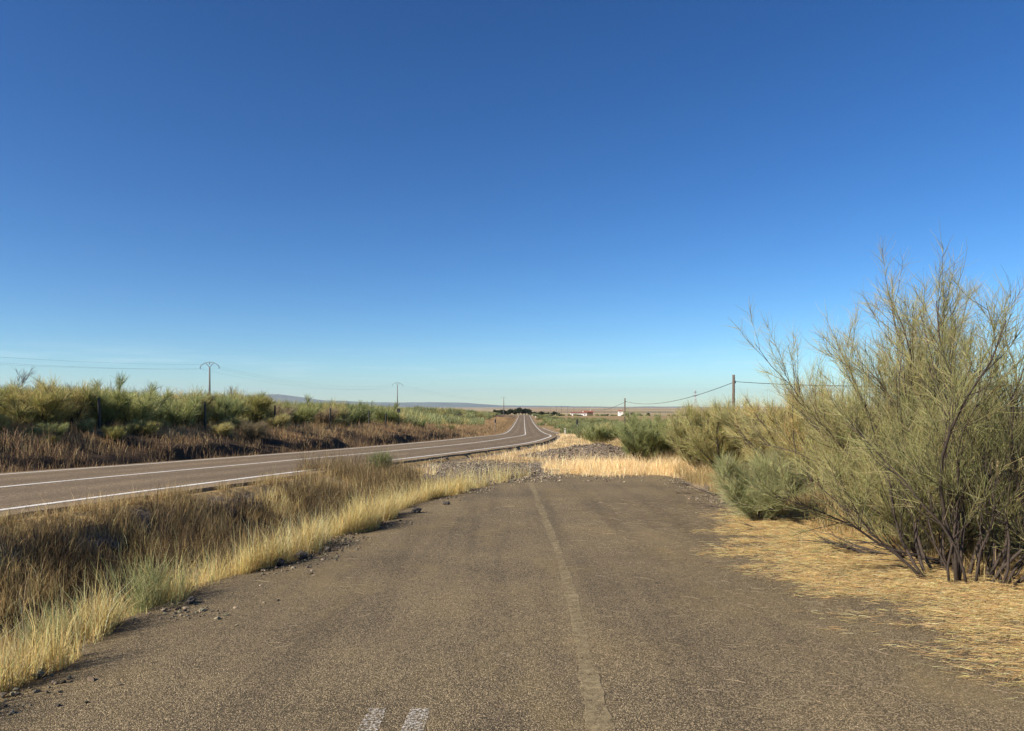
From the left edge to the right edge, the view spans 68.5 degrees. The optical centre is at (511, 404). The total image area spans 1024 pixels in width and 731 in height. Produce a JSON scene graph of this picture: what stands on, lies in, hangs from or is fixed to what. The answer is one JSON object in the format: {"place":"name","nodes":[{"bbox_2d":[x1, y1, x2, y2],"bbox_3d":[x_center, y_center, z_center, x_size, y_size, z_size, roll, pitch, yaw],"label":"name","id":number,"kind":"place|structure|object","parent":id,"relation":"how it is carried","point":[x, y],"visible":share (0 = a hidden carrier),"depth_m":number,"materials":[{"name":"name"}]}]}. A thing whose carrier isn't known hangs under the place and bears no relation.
{"place":"outdoors","nodes":[
{"label":"outdoors","id":0,"kind":"place"},
{"bbox_2d":[0,415,556,520],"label":"road","id":1,"kind":"structure","parent":0,"point":[24,495],"depth_m":18.44,"materials":[{"name":"asphalt"}]},
{"bbox_2d":[0,416,518,474],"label":"road marking","id":2,"kind":"object","parent":1,"relation":"on","point":[247,456],"visible":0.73,"depth_m":26.92,"materials":[{"name":"paint"}]},
{"bbox_2d":[1,420,525,486],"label":"road marking","id":3,"kind":"object","parent":1,"relation":"on","point":[222,466],"visible":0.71,"depth_m":19.26,"materials":[{"name":"paint"}]},
{"bbox_2d":[0,419,550,509],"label":"road marking","id":4,"kind":"object","parent":1,"relation":"on","point":[218,481],"visible":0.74,"depth_m":13.91,"materials":[{"name":"paint"}]},
{"bbox_2d":[0,474,1023,730],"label":"old road","id":5,"kind":"structure","parent":0,"point":[436,592],"depth_m":5.25,"materials":[{"name":"asphalt"}]},
{"bbox_2d":[185,596,195,604],"bbox_3d":[-2.725,1.656,6.360,0.086,0.072,0.118,0,0,-36],"label":"asphalt lump","id":6,"kind":"object","parent":5,"relation":"on","point":[190,600],"visible":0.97,"depth_m":6.32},
{"bbox_2d":[275,558,284,565],"bbox_3d":[-2.484,1.666,8.006,0.150,0.081,0.083,0,0,24],"label":"asphalt lump","id":7,"kind":"object","parent":5,"relation":"on","point":[281,561],"visible":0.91,"depth_m":7.97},
{"bbox_2d":[294,550,307,559],"bbox_3d":[-2.339,1.671,8.331,0.152,0.111,0.121,0,0,-24],"label":"asphalt lump","id":8,"kind":"object","parent":5,"relation":"on","point":[302,555],"visible":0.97,"depth_m":8.30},
{"bbox_2d":[358,708,385,730],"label":"road marking","id":9,"kind":"object","parent":5,"relation":"on","point":[374,726],"visible":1,"depth_m":3.93,"materials":[{"name":"white paint"}]},
{"bbox_2d":[401,708,428,730],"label":"road marking","id":10,"kind":"object","parent":5,"relation":"on","point":[411,723],"visible":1,"depth_m":3.93,"materials":[{"name":"white paint"}]},
{"bbox_2d":[411,507,421,512],"bbox_3d":[-1.555,1.712,12.118,0.147,0.136,0.156,0,0,42],"label":"asphalt lump","id":11,"kind":"object","parent":5,"relation":"on","point":[415,509],"visible":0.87,"depth_m":12.08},
{"bbox_2d":[90,496,1023,730],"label":"straw litter","id":12,"kind":"object","parent":5,"relation":"on","point":[842,562],"visible":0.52,"depth_m":6.98,"materials":[{"name":"yellow plant"}]},
{"bbox_2d":[797,525,907,559],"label":"fallen branch","id":13,"kind":"object","parent":12,"relation":"on","point":[861,550],"visible":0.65,"depth_m":8.51,"materials":[{"name":"brown wood"}]},
{"bbox_2d":[850,538,951,568],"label":"fallen branch","id":14,"kind":"object","parent":12,"relation":"on","point":[934,560],"visible":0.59,"depth_m":7.83,"materials":[{"name":"brown wood"}]},
{"bbox_2d":[530,480,610,730],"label":"road marking","id":15,"kind":"object","parent":5,"relation":"on","point":[588,671],"visible":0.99,"depth_m":4.63,"materials":[{"name":"paint"}]},
{"bbox_2d":[672,481,721,495],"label":"fallen branch","id":16,"kind":"object","parent":5,"relation":"on","point":[693,491],"visible":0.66,"depth_m":15.15,"materials":[{"name":"brown wood"}]},
{"bbox_2d":[695,498,731,508],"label":"fallen branch","id":17,"kind":"object","parent":5,"relation":"on","point":[709,506],"visible":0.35,"depth_m":12.94,"materials":[{"name":"brown wood"}]},
{"bbox_2d":[738,521,788,530],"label":"fallen branch","id":18,"kind":"object","parent":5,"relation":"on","point":[753,526],"visible":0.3,"depth_m":10.40,"materials":[{"name":"brown wood"}]},
{"bbox_2d":[0,407,1023,685],"bbox_3d":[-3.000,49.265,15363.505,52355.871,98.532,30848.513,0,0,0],"label":"ground","id":19,"kind":"structure","parent":0,"point":[146,455],"depth_m":24.42,"materials":[{"name":"soil"}]},
{"bbox_2d":[0,413,18,430],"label":"broom shrub","id":20,"kind":"object","parent":19,"relation":"on","point":[4,420],"visible":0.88,"depth_m":24.41,"materials":[{"name":"green plant"}]},
{"bbox_2d":[0,385,24,409],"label":"broom shrub","id":21,"kind":"object","parent":19,"relation":"on","point":[9,391],"visible":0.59,"depth_m":27.88,"materials":[{"name":"green plant"}]},
{"bbox_2d":[0,368,34,387],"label":"bare shrub","id":22,"kind":"object","parent":19,"relation":"on","point":[24,379],"visible":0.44,"depth_m":35.69,"materials":[{"name":"plant"}]},
{"bbox_2d":[0,379,35,396],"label":"broom shrub","id":23,"kind":"object","parent":19,"relation":"on","point":[14,387],"visible":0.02,"depth_m":32.94,"materials":[{"name":"green plant"}]},
{"bbox_2d":[22,427,42,436],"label":"broom shrub","id":24,"kind":"object","parent":19,"relation":"on","point":[36,430],"visible":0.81,"depth_m":24.79,"materials":[{"name":"green plant"}]},
{"bbox_2d":[0,385,78,429],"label":"broom shrub","id":25,"kind":"object","parent":19,"relation":"on","point":[49,409],"visible":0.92,"depth_m":26.43,"materials":[{"name":"green plant"}]},
{"bbox_2d":[0,371,101,425],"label":"broom shrub","id":26,"kind":"object","parent":19,"relation":"on","point":[82,406],"visible":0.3,"depth_m":28.39,"materials":[{"name":"green plant"}]},
{"bbox_2d":[44,435,61,443],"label":"broom shrub","id":27,"kind":"object","parent":19,"relation":"on","point":[53,439],"visible":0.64,"depth_m":24.57,"materials":[{"name":"green plant"}]},
{"bbox_2d":[35,421,70,436],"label":"broom shrub","id":28,"kind":"object","parent":19,"relation":"on","point":[61,429],"visible":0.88,"depth_m":25.43,"materials":[{"name":"green plant"}]},
{"bbox_2d":[1,590,116,657],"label":"grass tuft","id":29,"kind":"object","parent":19,"relation":"on","point":[42,625],"visible":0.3,"depth_m":5.42,"materials":[{"name":"plant"}]},
{"bbox_2d":[75,416,95,432],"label":"broom shrub","id":30,"kind":"object","parent":19,"relation":"on","point":[85,424],"visible":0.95,"depth_m":27.32,"materials":[{"name":"green plant"}]},
{"bbox_2d":[79,415,97,426],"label":"broom shrub","id":31,"kind":"object","parent":19,"relation":"on","point":[84,419],"visible":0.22,"depth_m":29.40,"materials":[{"name":"green plant"}]},
{"bbox_2d":[69,382,129,397],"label":"broom shrub","id":32,"kind":"object","parent":19,"relation":"on","point":[101,392],"visible":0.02,"depth_m":32.65,"materials":[{"name":"green plant"}]},
{"bbox_2d":[74,370,135,428],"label":"broom shrub","id":33,"kind":"object","parent":19,"relation":"on","point":[113,408],"visible":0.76,"depth_m":29.53,"materials":[{"name":"green plant"}]},
{"bbox_2d":[87,376,140,396],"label":"broom shrub","id":34,"kind":"object","parent":19,"relation":"on","point":[109,388],"visible":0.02,"depth_m":46.95,"materials":[{"name":"green plant"}]},
{"bbox_2d":[100,425,128,440],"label":"broom shrub","id":35,"kind":"object","parent":19,"relation":"on","point":[120,432],"visible":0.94,"depth_m":27.03,"materials":[{"name":"green plant"}]},
{"bbox_2d":[125,419,144,433],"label":"broom shrub","id":36,"kind":"object","parent":19,"relation":"on","point":[137,429],"visible":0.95,"depth_m":29.11,"materials":[{"name":"green plant"}]},
{"bbox_2d":[102,385,173,428],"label":"broom shrub","id":37,"kind":"object","parent":19,"relation":"on","point":[140,412],"visible":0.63,"depth_m":30.93,"materials":[{"name":"green plant"}]},
{"bbox_2d":[120,398,166,423],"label":"broom shrub","id":38,"kind":"object","parent":19,"relation":"on","point":[149,411],"depth_m":33.09,"materials":[{"name":"green plant"}]},
{"bbox_2d":[88,544,210,616],"bbox_3d":[-3.059,1.529,6.358,0.927,0.812,0.839,0,0,17],"label":"broom seedling","id":39,"kind":"object","parent":19,"relation":"on","point":[154,592],"visible":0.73,"depth_m":6.32,"materials":[{"name":"plant"}]},
{"bbox_2d":[137,419,161,435],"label":"broom shrub","id":40,"kind":"object","parent":19,"relation":"on","point":[151,427],"visible":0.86,"depth_m":29.38,"materials":[{"name":"green plant"}]},
{"bbox_2d":[129,381,180,402],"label":"broom shrub","id":41,"kind":"object","parent":19,"relation":"on","point":[153,388],"visible":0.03,"depth_m":41.06,"materials":[{"name":"green plant"}]},
{"bbox_2d":[150,414,172,428],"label":"broom shrub","id":42,"kind":"object","parent":19,"relation":"on","point":[164,421],"visible":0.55,"depth_m":31.68,"materials":[{"name":"green plant"}]},
{"bbox_2d":[143,391,207,428],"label":"broom shrub","id":43,"kind":"object","parent":19,"relation":"on","point":[189,414],"visible":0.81,"depth_m":34.03,"materials":[{"name":"green plant"}]},
{"bbox_2d":[165,385,217,426],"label":"broom shrub","id":44,"kind":"object","parent":19,"relation":"on","point":[208,399],"visible":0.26,"depth_m":36.46,"materials":[{"name":"green plant"}]},
{"bbox_2d":[166,389,219,401],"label":"broom shrub","id":45,"kind":"object","parent":19,"relation":"on","point":[176,395],"visible":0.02,"depth_m":42.43,"materials":[{"name":"green plant"}]},
{"bbox_2d":[12,398,385,431],"bbox_3d":[-13.171,0.921,41.605,0.904,2.652,37.693,0,0,11],"label":"wire fence","id":46,"kind":"object","parent":19,"relation":"on","point":[99,414],"visible":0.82,"depth_m":34.62,"materials":[{"name":"metal"}]},
{"bbox_2d":[195,418,209,426],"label":"broom shrub","id":47,"kind":"object","parent":19,"relation":"on","point":[203,422],"visible":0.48,"depth_m":36.79,"materials":[{"name":"green plant"}]},
{"bbox_2d":[200,362,219,392],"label":"power pole","id":48,"kind":"object","parent":19,"relation":"on","point":[209,375],"visible":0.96,"depth_m":129.89,"materials":[{"name":"metal"}]},
{"bbox_2d":[0,357,198,368],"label":"power line","id":49,"kind":"object","parent":48,"relation":"attached to","point":[96,367],"visible":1,"depth_m":98.70,"materials":[{"name":"metal"}]},
{"bbox_2d":[207,366,389,389],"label":"power line","id":50,"kind":"object","parent":48,"relation":"attached to","point":[301,382],"visible":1,"depth_m":168.58,"materials":[{"name":"metal"}]},
{"bbox_2d":[179,391,252,425],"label":"broom shrub","id":51,"kind":"object","parent":19,"relation":"on","point":[230,408],"visible":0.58,"depth_m":38.14,"materials":[{"name":"green plant"}]},
{"bbox_2d":[209,421,236,436],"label":"broom shrub","id":52,"kind":"object","parent":19,"relation":"on","point":[223,429],"visible":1,"depth_m":34.05,"materials":[{"name":"green plant"}]},
{"bbox_2d":[219,416,245,423],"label":"broom shrub","id":53,"kind":"object","parent":19,"relation":"on","point":[222,420],"visible":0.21,"depth_m":37.19,"materials":[{"name":"green plant"}]},
{"bbox_2d":[223,416,248,428],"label":"broom shrub","id":54,"kind":"object","parent":19,"relation":"on","point":[236,421],"visible":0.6,"depth_m":36.73,"materials":[{"name":"green plant"}]},
{"bbox_2d":[217,387,258,404],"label":"broom shrub","id":55,"kind":"object","parent":19,"relation":"on","point":[239,395],"visible":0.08,"depth_m":42.64,"materials":[{"name":"green plant"}]},
{"bbox_2d":[215,391,280,423],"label":"broom shrub","id":56,"kind":"object","parent":19,"relation":"on","point":[260,405],"visible":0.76,"depth_m":40.21,"materials":[{"name":"green plant"}]},
{"bbox_2d":[237,417,268,440],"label":"broom shrub","id":57,"kind":"object","parent":19,"relation":"on","point":[255,429],"visible":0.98,"depth_m":35.42,"materials":[{"name":"green plant"}]},
{"bbox_2d":[0,414,515,472],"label":"bank grass","id":58,"kind":"structure","parent":19,"relation":"on","point":[487,427],"depth_m":31.72,"materials":[{"name":"plant"}]},
{"bbox_2d":[0,442,535,692],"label":"dry grass","id":59,"kind":"structure","parent":19,"relation":"on","point":[365,514],"depth_m":10.31,"materials":[{"name":"plant"}]},
{"bbox_2d":[262,411,291,430],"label":"broom shrub","id":60,"kind":"object","parent":19,"relation":"on","point":[277,422],"visible":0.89,"depth_m":40.02,"materials":[{"name":"green plant"}]},
{"bbox_2d":[264,404,297,421],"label":"broom shrub","id":61,"kind":"object","parent":19,"relation":"on","point":[286,411],"visible":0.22,"depth_m":43.38,"materials":[{"name":"green plant"}]},
{"bbox_2d":[270,401,292,416],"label":"broom shrub","id":62,"kind":"object","parent":19,"relation":"on","point":[287,407],"visible":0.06,"depth_m":45.42,"materials":[{"name":"green plant"}]},
{"bbox_2d":[283,400,323,425],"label":"broom shrub","id":63,"kind":"object","parent":19,"relation":"on","point":[303,415],"visible":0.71,"depth_m":46.52,"materials":[{"name":"green plant"}]},
{"bbox_2d":[294,393,336,411],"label":"broom shrub","id":64,"kind":"object","parent":19,"relation":"on","point":[305,403],"visible":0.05,"depth_m":56.07,"materials":[{"name":"green plant"}]},
{"bbox_2d":[311,405,341,425],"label":"broom shrub","id":65,"kind":"object","parent":19,"relation":"on","point":[326,416],"visible":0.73,"depth_m":49.55,"materials":[{"name":"green plant"}]},
{"bbox_2d":[323,416,344,426],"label":"broom shrub","id":66,"kind":"object","parent":19,"relation":"on","point":[335,422],"visible":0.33,"depth_m":50.95,"materials":[{"name":"green plant"}]},
{"bbox_2d":[319,397,353,425],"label":"broom shrub","id":67,"kind":"object","parent":19,"relation":"on","point":[345,415],"visible":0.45,"depth_m":52.30,"materials":[{"name":"green plant"}]},
{"bbox_2d":[339,418,350,426],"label":"broom shrub","id":68,"kind":"object","parent":19,"relation":"on","point":[345,422],"visible":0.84,"depth_m":50.17,"materials":[{"name":"green plant"}]},
{"bbox_2d":[326,400,376,425],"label":"broom shrub","id":69,"kind":"object","parent":19,"relation":"on","point":[362,415],"visible":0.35,"depth_m":58.56,"materials":[{"name":"green plant"}]},
{"bbox_2d":[348,407,357,422],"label":"broom shrub","id":70,"kind":"object","parent":19,"relation":"on","point":[352,416],"visible":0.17,"depth_m":56.15,"materials":[{"name":"green plant"}]},
{"bbox_2d":[0,457,739,714],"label":"gravel","id":71,"kind":"structure","parent":19,"relation":"on","point":[41,673],"depth_m":14.34,"materials":[{"name":"gravel"}]},
{"bbox_2d":[367,448,396,473],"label":"broom seedling","id":72,"kind":"object","parent":19,"relation":"on","point":[382,458],"visible":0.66,"depth_m":19.08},
{"bbox_2d":[273,397,500,425],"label":"scrubland","id":73,"kind":"structure","parent":19,"relation":"on","point":[421,413],"depth_m":146.19,"materials":[{"name":"plant"}]},
{"bbox_2d":[372,402,401,424],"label":"broom shrub","id":74,"kind":"object","parent":19,"relation":"on","point":[391,416],"visible":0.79,"depth_m":64.69,"materials":[{"name":"green plant"}]},
{"bbox_2d":[395,413,406,421],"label":"broom shrub","id":75,"kind":"object","parent":19,"relation":"on","point":[403,416],"visible":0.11,"depth_m":68.37,"materials":[{"name":"green plant"}]},
{"bbox_2d":[411,419,426,428],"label":"broom shrub","id":76,"kind":"object","parent":19,"relation":"on","point":[422,423],"visible":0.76,"depth_m":69.14,"materials":[{"name":"green plant"}]},
{"bbox_2d":[515,407,522,413],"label":"tree","id":77,"kind":"object","parent":19,"relation":"on","point":[518,410],"visible":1,"depth_m":643.04,"materials":[{"name":"green plant"}]},
{"bbox_2d":[570,412,586,415],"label":"farm house","id":78,"kind":"structure","parent":19,"relation":"on","point":[582,413],"depth_m":620.00,"materials":[{"name":"paint"}]},
{"bbox_2d":[518,443,645,460],"bbox_3d":[3.200,1.886,30.500,6.400,0.755,5.600,0,0,0],"label":"gravel heap","id":79,"kind":"object","parent":19,"relation":"on","point":[593,449],"visible":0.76,"depth_m":29.30,"materials":[{"name":"gravel"}]},
{"bbox_2d":[582,424,618,442],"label":"broom shrub","id":80,"kind":"object","parent":19,"relation":"on","point":[596,434],"visible":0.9,"depth_m":45.57,"materials":[{"name":"green plant"}]},
{"bbox_2d":[594,420,616,441],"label":"broom shrub","id":81,"kind":"object","parent":19,"relation":"on","point":[609,425],"visible":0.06,"depth_m":48.50,"materials":[{"name":"green plant"}]},
{"bbox_2d":[609,420,667,461],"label":"broom shrub","id":82,"kind":"object","parent":19,"relation":"on","point":[648,442],"visible":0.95,"depth_m":25.95,"materials":[{"name":"green plant"}]},
{"bbox_2d":[620,408,676,438],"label":"broom shrub","id":83,"kind":"object","parent":19,"relation":"on","point":[648,422],"visible":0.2,"depth_m":29.29,"materials":[{"name":"green plant"}]},
{"bbox_2d":[530,413,779,439],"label":"scrubland","id":84,"kind":"structure","parent":19,"relation":"on","point":[568,424],"depth_m":242.64,"materials":[{"name":"plant"}]},
{"bbox_2d":[657,421,678,456],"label":"broom shrub","id":85,"kind":"object","parent":19,"relation":"on","point":[670,446],"visible":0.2,"depth_m":27.29,"materials":[{"name":"green plant"}]},
{"bbox_2d":[660,416,687,431],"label":"broom shrub","id":86,"kind":"object","parent":19,"relation":"on","point":[668,423],"visible":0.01,"depth_m":25.12,"materials":[{"name":"green plant"}]},
{"bbox_2d":[661,400,726,470],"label":"broom shrub","id":87,"kind":"object","parent":19,"relation":"on","point":[676,430],"visible":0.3,"depth_m":20.12,"materials":[{"name":"green plant"}]},
{"bbox_2d":[673,402,721,435],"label":"broom shrub","id":88,"kind":"object","parent":19,"relation":"on","point":[685,413],"visible":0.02,"depth_m":23.72,"materials":[{"name":"green plant"}]},
{"bbox_2d":[379,432,1023,478],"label":"field grass","id":89,"kind":"structure","parent":19,"relation":"on","point":[616,466],"depth_m":21.44,"materials":[{"name":"plant"}]},
{"bbox_2d":[672,395,765,479],"bbox_3d":[4.864,0.740,17.566,2.158,2.058,2.586,0,0,13],"label":"broom shrub","id":90,"kind":"object","parent":19,"relation":"on","point":[717,444],"visible":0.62,"depth_m":17.04,"materials":[{"name":"green plant"}]},
{"bbox_2d":[732,375,735,406],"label":"telephone pole","id":91,"kind":"object","parent":19,"relation":"on","point":[733,385],"visible":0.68,"depth_m":54.92,"materials":[{"name":"wood"}]},
{"bbox_2d":[630,383,730,403],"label":"telephone cable","id":92,"kind":"object","parent":91,"relation":"attached to","point":[688,397],"visible":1,"depth_m":68.42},
{"bbox_2d":[735,381,1022,386],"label":"telephone cable","id":93,"kind":"object","parent":91,"relation":"attached to","point":[807,385],"visible":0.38,"depth_m":45.88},
{"bbox_2d":[705,390,810,464],"bbox_3d":[5.508,0.636,15.452,2.451,1.962,2.331,0,0,35],"label":"broom shrub","id":94,"kind":"object","parent":19,"relation":"on","point":[721,418],"visible":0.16,"depth_m":15.24,"materials":[{"name":"green plant"}]},
{"bbox_2d":[703,441,819,521],"bbox_3d":[3.797,1.164,11.206,1.616,1.295,1.806,0,0,43],"label":"broom shrub","id":95,"kind":"object","parent":19,"relation":"on","point":[734,486],"visible":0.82,"depth_m":10.97,"materials":[{"name":"green plant"}]},
{"bbox_2d":[727,372,856,497],"bbox_3d":[5.298,0.528,13.435,2.578,2.247,2.475,0,0,41],"label":"broom shrub","id":96,"kind":"object","parent":19,"relation":"on","point":[795,427],"visible":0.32,"depth_m":13.35,"materials":[{"name":"green plant"}]},
{"bbox_2d":[588,437,1023,586],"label":"understory grass","id":97,"kind":"structure","parent":19,"relation":"on","point":[701,476],"depth_m":10.33,"materials":[{"name":"plant"}]},
{"bbox_2d":[744,388,880,476],"bbox_3d":[6.904,0.609,16.538,2.796,2.161,2.805,0,0,38],"label":"broom shrub","id":98,"kind":"object","parent":19,"relation":"on","point":[787,412],"depth_m":16.57,"materials":[{"name":"green plant"}]},
{"bbox_2d":[792,375,940,531],"bbox_3d":[4.713,0.596,9.920,1.931,2.163,2.240,0,0,-21],"label":"broom shrub","id":99,"kind":"object","parent":19,"relation":"on","point":[814,444],"visible":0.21,"depth_m":9.84,"materials":[{"name":"green plant"}]},
{"bbox_2d":[720,232,1023,533],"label":"broom shrub","id":100,"kind":"object","parent":19,"relation":"on","point":[885,386],"visible":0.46,"depth_m":9.25,"materials":[{"name":"green plant"}]},
{"bbox_2d":[723,223,1023,587],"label":"broom shrub","id":101,"kind":"object","parent":19,"relation":"on","point":[966,420],"visible":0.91,"depth_m":7.06,"materials":[{"name":"green plant"}]},
{"bbox_2d":[782,414,1023,564],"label":"broom shrub","id":102,"kind":"object","parent":19,"relation":"on","point":[883,511],"visible":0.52,"depth_m":8.03,"materials":[{"name":"green plant"}]},
{"bbox_2d":[846,379,1012,480],"bbox_3d":[7.428,0.420,12.938,2.690,2.380,2.409,0,0,-36],"label":"broom shrub","id":103,"kind":"object","parent":19,"relation":"on","point":[900,391],"visible":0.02,"depth_m":13.03,"materials":[{"name":"green plant"}]},
{"bbox_2d":[848,359,1023,556],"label":"broom shrub","id":104,"kind":"object","parent":19,"relation":"on","point":[1013,530],"visible":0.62,"depth_m":6.92,"materials":[{"name":"green plant"}]},
{"bbox_2d":[0,0,1023,406],"label":"sky","id":105,"kind":"structure","parent":0,"point":[520,202],"materials":[{"name":"blue"}]},
{"bbox_2d":[541,428,563,434],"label":"road side lane","id":106,"kind":"structure","parent":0,"point":[550,432],"depth_m":150.76,"materials":[{"name":"soil"}]},
{"bbox_2d":[246,394,1019,407],"bbox_3d":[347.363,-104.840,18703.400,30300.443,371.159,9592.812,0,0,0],"label":"hills","id":107,"kind":"structure","parent":0,"point":[403,404],"depth_m":19916.27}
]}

